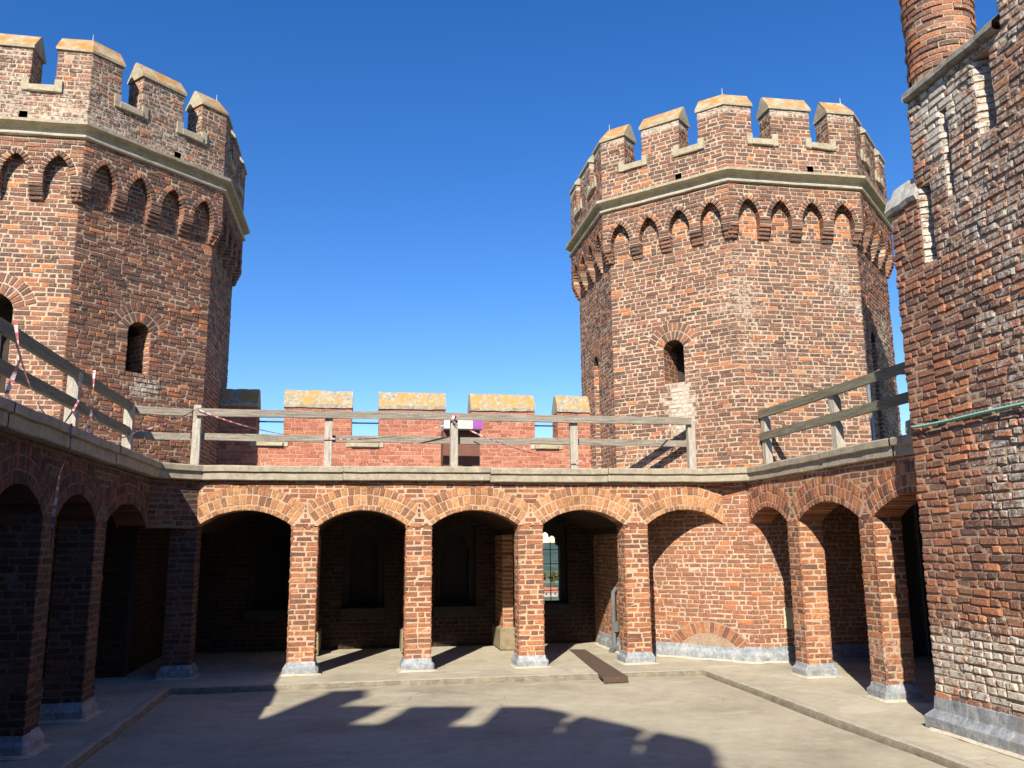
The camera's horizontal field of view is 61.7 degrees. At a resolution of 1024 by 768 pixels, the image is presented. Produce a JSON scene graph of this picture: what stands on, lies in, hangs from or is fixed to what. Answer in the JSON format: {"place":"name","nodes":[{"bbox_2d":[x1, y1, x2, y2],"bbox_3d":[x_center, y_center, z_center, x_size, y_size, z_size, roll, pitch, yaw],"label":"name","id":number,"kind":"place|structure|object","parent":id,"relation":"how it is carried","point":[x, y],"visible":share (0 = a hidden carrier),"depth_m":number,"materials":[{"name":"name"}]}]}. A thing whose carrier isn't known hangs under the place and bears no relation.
{"place":"outdoors","nodes":[
{"label":"outdoors","id":0,"kind":"place"},
{"bbox_2d":[0,317,191,449],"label":"wooden railing","id":1,"kind":"object","parent":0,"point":[70,397],"visible":0.82,"depth_m":8.81,"materials":[{"name":"grey wood"}]},
{"bbox_2d":[4,321,20,399],"bbox_3d":[-3.972,-0.129,6.851,0.056,0.760,0.170,-2,-11,9],"label":"barrier tape","id":2,"kind":"object","parent":1,"relation":"attached to","point":[11,381],"visible":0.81,"depth_m":6.84,"materials":[{"name":"plastic"}]},
{"bbox_2d":[15,344,79,421],"bbox_3d":[-4.130,0.105,7.679,0.051,0.549,1.705,2,-11,-11],"label":"barrier tape","id":3,"kind":"object","parent":1,"relation":"attached to","point":[74,407],"visible":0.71,"depth_m":7.18,"materials":[{"name":"red plastic"}]},
{"bbox_2d":[88,370,95,432],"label":"barrier tape","id":4,"kind":"object","parent":1,"relation":"attached to","point":[90,419],"visible":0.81,"depth_m":8.88,"materials":[{"name":"white plastic"}]},
{"bbox_2d":[77,378,136,437],"bbox_3d":[-4.511,0.367,9.654,0.051,0.409,2.454,1,-11,-10],"label":"barrier tape","id":5,"kind":"object","parent":1,"relation":"attached to","point":[103,428],"visible":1,"depth_m":9.09,"materials":[{"name":"red plastic"}]},
{"bbox_2d":[53,515,169,677],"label":"gallery wall","id":6,"kind":"structure","parent":0,"point":[132,611],"depth_m":11.10,"materials":[{"name":"brick"}]},
{"bbox_2d":[0,33,249,464],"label":"octagonal tower","id":7,"kind":"structure","parent":0,"point":[124,228],"depth_m":11.57,"materials":[{"name":"brick"}]},
{"bbox_2d":[0,294,12,392],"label":"window","id":8,"kind":"structure","parent":7,"relation":"in","point":[6,307],"depth_m":11.20,"materials":[{"name":"brick"}]},
{"bbox_2d":[124,322,151,374],"bbox_3d":[-5.290,-0.455,11.799,0.512,0.730,0.358,-8,-13,35],"label":"window","id":9,"kind":"structure","parent":7,"relation":"in","point":[137,359],"depth_m":11.94,"materials":[{"name":"brick"}]},
{"bbox_2d":[194,514,595,655],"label":"gallery wall","id":10,"kind":"structure","parent":0,"point":[243,594],"depth_m":13.82,"materials":[{"name":"brick"}]},
{"bbox_2d":[243,524,291,621],"bbox_3d":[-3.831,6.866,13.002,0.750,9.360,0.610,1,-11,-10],"label":"window","id":11,"kind":"structure","parent":10,"relation":"in","point":[267,597],"depth_m":13.78,"materials":[{"name":"stone"}]},
{"bbox_2d":[340,524,385,618],"bbox_3d":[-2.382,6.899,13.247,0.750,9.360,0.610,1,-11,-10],"label":"window","id":12,"kind":"structure","parent":10,"relation":"in","point":[363,590],"depth_m":14.03,"materials":[{"name":"stone"}]},
{"bbox_2d":[217,389,590,468],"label":"crenellated parapet","id":13,"kind":"structure","parent":10,"relation":"on","point":[258,453],"depth_m":14.28,"materials":[{"name":"brick"}]},
{"bbox_2d":[258,421,283,422],"bbox_3d":[-3.977,0.623,14.162,0.477,0.024,0.028,1,-11,-10],"label":"safety bar","id":14,"kind":"object","parent":13,"relation":"attached to","point":[273,421],"visible":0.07,"depth_m":14.17,"materials":[{"name":"metal"}]},
{"bbox_2d":[352,422,378,423],"bbox_3d":[-2.468,0.659,14.417,0.490,0.024,0.028,1,-11,-10],"label":"safety bar","id":15,"kind":"object","parent":13,"relation":"attached to","point":[364,423],"visible":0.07,"depth_m":14.40,"materials":[{"name":"metal"}]},
{"bbox_2d":[535,425,554,426],"bbox_3d":[0.556,0.729,14.929,0.450,0.024,0.028,1,-11,-10],"label":"safety bar","id":16,"kind":"object","parent":13,"relation":"attached to","point":[545,425],"visible":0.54,"depth_m":14.92,"materials":[{"name":"metal"}]},
{"bbox_2d":[434,523,477,616],"bbox_3d":[-0.956,3.069,14.219,0.750,1.495,0.610,1,-11,-10],"label":"window","id":17,"kind":"structure","parent":10,"relation":"in","point":[455,554],"depth_m":14.28,"materials":[{"name":"stone"}]},
{"bbox_2d":[542,523,570,614],"bbox_3d":[0.572,3.104,14.477,0.750,1.495,0.610,1,-11,-10],"label":"window","id":18,"kind":"structure","parent":10,"relation":"in","point":[558,531],"depth_m":14.48,"materials":[{"name":"metal"}]},
{"bbox_2d":[0,0,998,542],"label":"sky","id":19,"kind":"structure","parent":0,"point":[412,167],"materials":[{"name":"blue"}]},
{"bbox_2d":[77,675,946,767],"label":"court floor","id":20,"kind":"structure","parent":0,"point":[698,721],"depth_m":7.77,"materials":[{"name":"beige concrete"}]},
{"bbox_2d":[49,669,985,767],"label":"kerb","id":21,"kind":"structure","parent":20,"relation":"on","point":[89,748],"depth_m":9.35,"materials":[{"name":"beige concrete"}]},
{"bbox_2d":[569,649,627,683],"bbox_3d":[1.148,3.849,11.769,0.309,0.072,2.882,0,-11,-4],"label":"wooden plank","id":22,"kind":"object","parent":20,"relation":"on","point":[607,673],"visible":0.99,"depth_m":11.19,"materials":[{"name":"brown wood"}]},
{"bbox_2d":[0,642,1023,767],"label":"gallery floor","id":23,"kind":"structure","parent":0,"point":[116,698],"depth_m":10.50,"materials":[{"name":"beige concrete"}]},
{"bbox_2d":[0,396,202,760],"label":"brick arcade","id":24,"kind":"object","parent":23,"relation":"on","point":[100,482],"visible":0.99,"depth_m":8.13,"materials":[{"name":"brick"}]},
{"bbox_2d":[50,423,72,550],"bbox_3d":[-3.767,0.868,7.144,0.096,1.091,0.064,-4,-11,19],"label":"barrier tape","id":25,"kind":"object","parent":24,"relation":"hanging from","point":[55,504],"visible":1,"depth_m":7.15,"materials":[{"name":"plastic"}]},
{"bbox_2d":[8,414,890,676],"bbox_3d":[0.137,1.341,5.603,14.600,2.660,17.300,1,-11,-10],"label":"brick arcade","id":26,"kind":"object","parent":23,"relation":"on","point":[311,504],"visible":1,"depth_m":11.50,"materials":[{"name":"brick"}]},
{"bbox_2d":[42,564,53,677],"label":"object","id":27,"kind":"structure","parent":26,"relation":"attached to","point":[48,619],"depth_m":10.85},
{"bbox_2d":[190,405,696,468],"bbox_3d":[-0.783,0.791,11.929,7.001,0.867,0.209,1,-11,-10],"label":"wooden railing","id":28,"kind":"object","parent":26,"relation":"on","point":[573,441],"visible":0.84,"depth_m":11.88,"materials":[{"name":"grey wood"}]},
{"bbox_2d":[136,410,194,431],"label":"barrier tape","id":29,"kind":"object","parent":28,"relation":"attached to","point":[164,423],"visible":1,"depth_m":11.04,"materials":[{"name":"plastic"}]},
{"bbox_2d":[197,408,327,438],"bbox_3d":[-3.318,0.530,11.429,1.704,0.373,0.020,2,-11,-11],"label":"barrier tape","id":30,"kind":"object","parent":28,"relation":"attached to","point":[238,423],"visible":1,"depth_m":11.36,"materials":[{"name":"red plastic"}]},
{"bbox_2d":[328,424,446,439],"bbox_3d":[-1.688,0.650,11.689,1.604,0.235,0.020,1,-11,-8],"label":"barrier tape","id":31,"kind":"object","parent":28,"relation":"attached to","point":[370,438],"visible":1,"depth_m":11.62,"materials":[{"name":"plastic"}]},
{"bbox_2d":[451,413,457,425],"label":"barrier tape","id":32,"kind":"object","parent":28,"relation":"attached to","point":[453,417],"visible":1,"depth_m":11.85,"materials":[{"name":"plastic"}]},
{"bbox_2d":[470,430,573,460],"bbox_3d":[0.157,0.860,11.954,1.505,0.424,0.020,1,-11,-10],"label":"barrier tape","id":33,"kind":"object","parent":28,"relation":"attached to","point":[505,444],"visible":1,"depth_m":11.90,"materials":[{"name":"plastic"}]},
{"bbox_2d":[576,422,671,461],"bbox_3d":[1.602,0.823,12.228,1.435,0.584,0.068,1,-11,-10],"label":"barrier tape","id":34,"kind":"object","parent":28,"relation":"attached to","point":[616,456],"visible":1,"depth_m":12.14,"materials":[{"name":"plastic"}]},
{"bbox_2d":[441,420,482,466],"bbox_3d":[-0.750,0.975,12.695,0.570,0.845,0.558,1,-11,-10],"label":"information lectern","id":35,"kind":"object","parent":26,"relation":"on","point":[468,455],"visible":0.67,"depth_m":12.56,"materials":[{"name":"paint"}]},
{"bbox_2d":[866,370,905,440],"bbox_3d":[5.227,0.360,10.963,1.313,1.248,0.080,-10,-14,41],"label":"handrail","id":36,"kind":"object","parent":26,"relation":"on","point":[868,391],"visible":0.11,"depth_m":11.36,"materials":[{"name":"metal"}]},
{"bbox_2d":[565,94,901,663],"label":"octagonal tower","id":37,"kind":"structure","parent":23,"relation":"on","point":[730,275],"depth_m":12.86,"materials":[{"name":"brick"}]},
{"bbox_2d":[593,357,600,467],"bbox_3d":[1.516,0.561,14.425,0.176,2.090,0.328,1,-11,-10],"label":"window","id":38,"kind":"structure","parent":37,"relation":"in","point":[596,371],"depth_m":14.60,"materials":[{"name":"brick"}]},
{"bbox_2d":[609,587,618,652],"bbox_3d":[1.543,3.558,12.925,0.126,0.979,0.202,-8,-13,35],"label":"downpipe","id":39,"kind":"object","parent":37,"relation":"attached to","point":[615,629],"visible":0.96,"depth_m":12.92,"materials":[{"name":"grey metal"}]},
{"bbox_2d":[663,340,685,383],"bbox_3d":[2.595,-0.304,13.157,0.364,0.665,0.511,-8,-13,35],"label":"window","id":40,"kind":"structure","parent":37,"relation":"in","point":[674,366],"depth_m":13.33,"materials":[{"name":"brick"}]},
{"bbox_2d":[871,333,883,438],"bbox_3d":[5.387,0.281,13.217,0.515,2.190,0.348,-8,-13,35],"label":"window","id":41,"kind":"structure","parent":37,"relation":"in","point":[873,345],"depth_m":13.26,"materials":[{"name":"brick"}]},
{"bbox_2d":[747,434,929,702],"bbox_3d":[3.867,2.059,9.583,0.528,2.657,4.729,1,-11,-10],"label":"brick arcade","id":42,"kind":"object","parent":23,"relation":"on","point":[872,485],"visible":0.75,"depth_m":9.30,"materials":[{"name":"brick"}]},
{"bbox_2d":[758,362,908,463],"bbox_3d":[3.911,0.442,10.234,0.135,0.850,3.975,1,-11,-10],"label":"wooden railing","id":43,"kind":"object","parent":42,"relation":"on","point":[836,416],"visible":0.73,"depth_m":10.30,"materials":[{"name":"grey wood"}]},
{"bbox_2d":[884,0,1023,759],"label":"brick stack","id":44,"kind":"object","parent":23,"relation":"on","point":[954,210],"visible":1,"depth_m":7.18,"materials":[{"name":"brown brick"}]},
{"bbox_2d":[905,420,911,434],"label":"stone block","id":45,"kind":"structure","parent":44,"relation":"attached to","point":[907,427],"depth_m":8.08,"materials":[{"name":"grey stone"}]},
{"bbox_2d":[911,402,1023,428],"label":"rope","id":46,"kind":"object","parent":44,"relation":"attached to","point":[973,414],"visible":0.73,"depth_m":7.07,"materials":[{"name":"green fabric"}]},
{"bbox_2d":[543,586,557,596],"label":"house","id":47,"kind":"structure","parent":0,"point":[554,593],"depth_m":599.53,"materials":[{"name":"white tile"}]},
{"bbox_2d":[543,570,558,599],"bbox_3d":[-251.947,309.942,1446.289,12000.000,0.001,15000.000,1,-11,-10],"label":"ground","id":48,"kind":"structure","parent":0,"point":[547,582],"depth_m":781.59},
{"bbox_2d":[543,542,557,569],"bbox_3d":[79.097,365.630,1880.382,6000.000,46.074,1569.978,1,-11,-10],"label":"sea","id":49,"kind":"structure","parent":48,"relation":"on","point":[546,556],"depth_m":1356.79,"materials":[{"name":"teal liquid"}]},
{"bbox_2d":[547,571,557,586],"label":"broadleaf tree","id":50,"kind":"object","parent":48,"relation":"on","point":[554,576],"visible":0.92,"depth_m":738.21,"materials":[{"name":"green plant"}]},
{"bbox_2d":[901,502,932,656],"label":"gallery wall","id":51,"kind":"structure","parent":0,"point":[916,586],"depth_m":12.25,"materials":[{"name":"brick"}]}
]}

